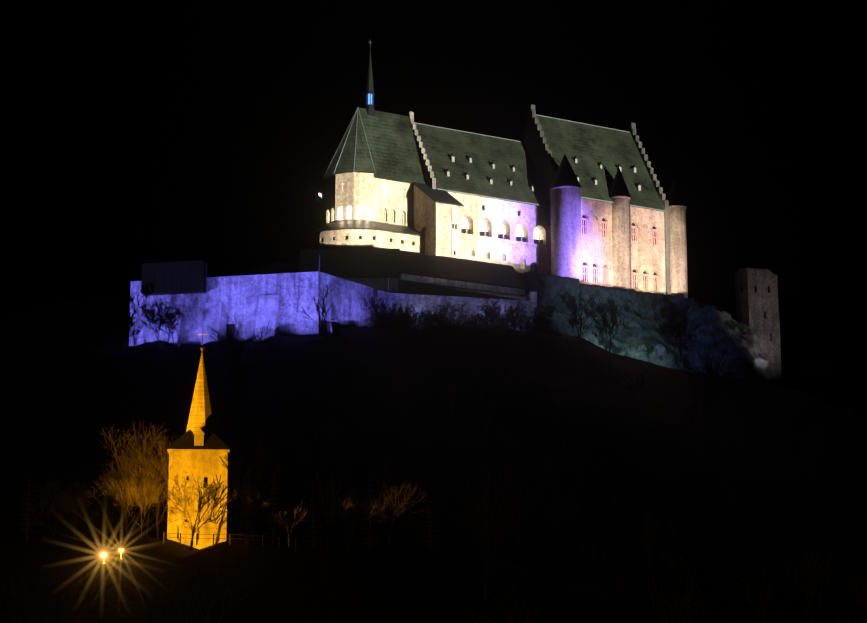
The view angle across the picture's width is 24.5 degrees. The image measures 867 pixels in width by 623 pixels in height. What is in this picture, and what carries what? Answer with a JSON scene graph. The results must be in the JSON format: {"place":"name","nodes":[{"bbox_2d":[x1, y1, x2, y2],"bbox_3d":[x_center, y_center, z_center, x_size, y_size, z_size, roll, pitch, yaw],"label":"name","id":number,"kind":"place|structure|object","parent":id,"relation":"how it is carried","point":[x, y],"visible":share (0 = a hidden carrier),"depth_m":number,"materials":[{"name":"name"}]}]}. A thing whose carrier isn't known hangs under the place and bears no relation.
{"place":"outdoors","nodes":[
{"label":"outdoors","id":0,"kind":"place"},
{"bbox_2d":[342,278,398,292],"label":"bailey walls","id":1,"kind":"structure","parent":0,"point":[381,284],"depth_m":433.59,"materials":[{"name":"grey stone"}]},
{"bbox_2d":[0,261,866,622],"bbox_3d":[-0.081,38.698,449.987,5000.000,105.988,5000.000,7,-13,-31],"label":"terrain","id":2,"kind":"structure","parent":0,"point":[64,377],"depth_m":357.28,"materials":[{"name":"plant"}]},
{"bbox_2d":[101,548,123,563],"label":"street lamps","id":3,"kind":"object","parent":2,"relation":"on","point":[119,551],"visible":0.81,"depth_m":225.65,"materials":[{"name":"metal"}]},
{"bbox_2d":[86,420,189,539],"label":"bare tree","id":4,"kind":"object","parent":2,"relation":"on","point":[144,491],"visible":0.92,"depth_m":237.91,"materials":[{"name":"brown plant"}]},
{"bbox_2d":[167,452,229,548],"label":"bell tower","id":5,"kind":"structure","parent":2,"relation":"on","point":[209,465],"depth_m":233.18,"materials":[{"name":"beige paint"}]},
{"bbox_2d":[185,476,210,521],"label":"tower windows","id":6,"kind":"structure","parent":5,"relation":"in","point":[206,479],"depth_m":233.95,"materials":[{"name":"black glass"}]},
{"bbox_2d":[166,351,232,458],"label":"steeple","id":7,"kind":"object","parent":5,"relation":"on","point":[199,435],"depth_m":236.65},
{"bbox_2d":[198,328,207,350],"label":"cross","id":8,"kind":"object","parent":7,"relation":"on","point":[202,347],"visible":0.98,"depth_m":240.03,"materials":[{"name":"metal"}]},
{"bbox_2d":[129,273,318,345],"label":"rampart wall","id":9,"kind":"structure","parent":2,"relation":"on","point":[239,296],"depth_m":412.39,"materials":[{"name":"stone"}]},
{"bbox_2d":[141,260,205,295],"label":"building","id":10,"kind":"structure","parent":9,"relation":"on","point":[173,278],"depth_m":414.15,"materials":[{"name":"grey stone"}]},
{"bbox_2d":[226,324,234,338],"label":"door","id":11,"kind":"structure","parent":9,"relation":"on","point":[232,329],"depth_m":412.44,"materials":[{"name":"brown wood"}]},
{"bbox_2d":[130,271,529,301],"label":"wall coping","id":12,"kind":"object","parent":9,"relation":"on","point":[357,284],"visible":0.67,"depth_m":420.86,"materials":[{"name":"stone"}]},
{"bbox_2d":[17,465,440,550],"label":"bare trees","id":13,"kind":"object","parent":2,"relation":"on","point":[249,490],"visible":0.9,"depth_m":240.97,"materials":[{"name":"brown plant"}]},
{"bbox_2d":[163,532,296,551],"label":"fence","id":14,"kind":"object","parent":2,"relation":"on","point":[229,538],"visible":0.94,"depth_m":228.55,"materials":[{"name":"brown wood"}]},
{"bbox_2d":[229,474,230,531],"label":"post","id":15,"kind":"object","parent":2,"relation":"on","point":[229,511],"visible":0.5,"depth_m":234.08,"materials":[{"name":"brown wood"}]},
{"bbox_2d":[206,256,388,336],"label":"poles","id":16,"kind":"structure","parent":2,"relation":"on","point":[319,276],"depth_m":414.57,"materials":[{"name":"metal"}]},
{"bbox_2d":[166,290,460,346],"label":"buttresses","id":17,"kind":"structure","parent":2,"relation":"on","point":[268,309],"depth_m":410.01,"materials":[{"name":"stone"}]},
{"bbox_2d":[325,172,373,224],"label":"chapel apse","id":18,"kind":"structure","parent":2,"relation":"on","point":[360,190],"depth_m":456.78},
{"bbox_2d":[305,229,423,253],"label":"chapel base gallery","id":19,"kind":"object","parent":2,"relation":"on","point":[354,241],"visible":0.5,"depth_m":450.97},
{"bbox_2d":[304,107,426,242],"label":"chapel roofs","id":20,"kind":"structure","parent":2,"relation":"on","point":[391,141],"depth_m":463.06,"materials":[{"name":"grey tile"}]},
{"bbox_2d":[317,191,324,203],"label":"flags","id":21,"kind":"object","parent":20,"relation":"attached to","point":[318,199],"visible":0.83,"depth_m":463.30,"materials":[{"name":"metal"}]},
{"bbox_2d":[323,108,375,177],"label":"chapel hips","id":22,"kind":"object","parent":20,"relation":"attached to","point":[355,143],"visible":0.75,"depth_m":462.98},
{"bbox_2d":[365,42,374,115],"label":"spire","id":23,"kind":"structure","parent":20,"relation":"on","point":[370,94],"depth_m":469.46,"materials":[{"name":"grey metal"}]},
{"bbox_2d":[374,178,413,226],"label":"chapel wall","id":24,"kind":"structure","parent":2,"relation":"on","point":[397,197],"depth_m":459.57,"materials":[{"name":"beige paint"}]},
{"bbox_2d":[318,273,536,333],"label":"rampart wall","id":25,"kind":"structure","parent":2,"relation":"on","point":[349,299],"depth_m":430.00,"materials":[{"name":"stone"}]},
{"bbox_2d":[0,281,866,622],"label":"trees","id":26,"kind":"object","parent":2,"relation":"on","point":[424,319],"visible":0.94,"depth_m":336.66,"materials":[{"name":"black plant"}]},
{"bbox_2d":[414,185,461,258],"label":"stair block","id":27,"kind":"structure","parent":2,"relation":"on","point":[432,221],"depth_m":454.74,"materials":[{"name":"stone"}]},
{"bbox_2d":[412,182,463,206],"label":"annex roof","id":28,"kind":"structure","parent":27,"relation":"on","point":[440,196],"depth_m":458.62,"materials":[{"name":"grey tile"}]},
{"bbox_2d":[451,205,451,257],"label":"drain pipe","id":29,"kind":"object","parent":27,"relation":"attached to","point":[451,231],"visible":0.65,"depth_m":454.22,"materials":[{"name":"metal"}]},
{"bbox_2d":[398,273,525,295],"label":"bailey house walls","id":30,"kind":"structure","parent":2,"relation":"on","point":[399,275],"depth_m":442.41,"materials":[{"name":"grey stone"}]},
{"bbox_2d":[298,248,527,299],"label":"bailey roofs","id":31,"kind":"structure","parent":30,"relation":"on","point":[369,263],"depth_m":440.61,"materials":[{"name":"black stone"}]},
{"bbox_2d":[401,273,524,294],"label":"bailey house front band","id":32,"kind":"object","parent":30,"relation":"attached to","point":[447,282],"visible":0.64,"depth_m":444.74,"materials":[{"name":"grey stone"}]},
{"bbox_2d":[447,191,550,279],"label":"hall walls","id":33,"kind":"structure","parent":2,"relation":"on","point":[529,219],"depth_m":472.35,"materials":[{"name":"stone"}]},
{"bbox_2d":[322,183,659,290],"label":"windows","id":34,"kind":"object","parent":33,"relation":"attached to","point":[521,238],"depth_m":477.00,"materials":[{"name":"beige glass"}]},
{"bbox_2d":[461,234,540,246],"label":"ledge","id":35,"kind":"object","parent":33,"relation":"attached to","point":[513,242],"visible":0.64,"depth_m":470.76,"materials":[{"name":"stone"}]},
{"bbox_2d":[407,104,670,294],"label":"stepped gables","id":36,"kind":"object","parent":2,"relation":"on","point":[533,138],"visible":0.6,"depth_m":487.56,"materials":[{"name":"stone"}]},
{"bbox_2d":[414,115,664,211],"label":"hall roofs","id":37,"kind":"structure","parent":36,"relation":"on","point":[590,147],"depth_m":484.53,"materials":[{"name":"grey tile"}]},
{"bbox_2d":[414,114,664,210],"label":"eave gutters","id":38,"kind":"object","parent":37,"relation":"on","point":[523,142],"visible":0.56,"depth_m":481.29,"materials":[{"name":"grey metal"}]},
{"bbox_2d":[445,153,641,191],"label":"dormers","id":39,"kind":"object","parent":37,"relation":"attached to","point":[531,186],"visible":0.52,"depth_m":480.33,"materials":[{"name":"stone"}]},
{"bbox_2d":[550,186,687,297],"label":"round towers","id":40,"kind":"structure","parent":2,"relation":"on","point":[566,256],"depth_m":478.94,"materials":[{"name":"stone"}]},
{"bbox_2d":[549,154,687,207],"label":"turret roofs","id":41,"kind":"structure","parent":40,"relation":"on","point":[565,175],"depth_m":482.73,"materials":[{"name":"tile"}]},
{"bbox_2d":[581,198,665,294],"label":"hall walls","id":42,"kind":"structure","parent":2,"relation":"on","point":[648,257],"depth_m":483.83,"materials":[{"name":"stone"}]},
{"bbox_2d":[523,271,770,384],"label":"rocky slope","id":43,"kind":"structure","parent":2,"relation":"on","point":[644,313],"depth_m":469.01,"materials":[{"name":"grey stone"}]},
{"bbox_2d":[735,267,781,386],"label":"ruined tower","id":44,"kind":"structure","parent":2,"relation":"on","point":[757,305],"depth_m":492.10,"materials":[{"name":"stone"}]},
{"bbox_2d":[0,0,866,424],"label":"sky","id":45,"kind":"structure","parent":0,"point":[133,133],"materials":[{"name":"black"}]}
]}

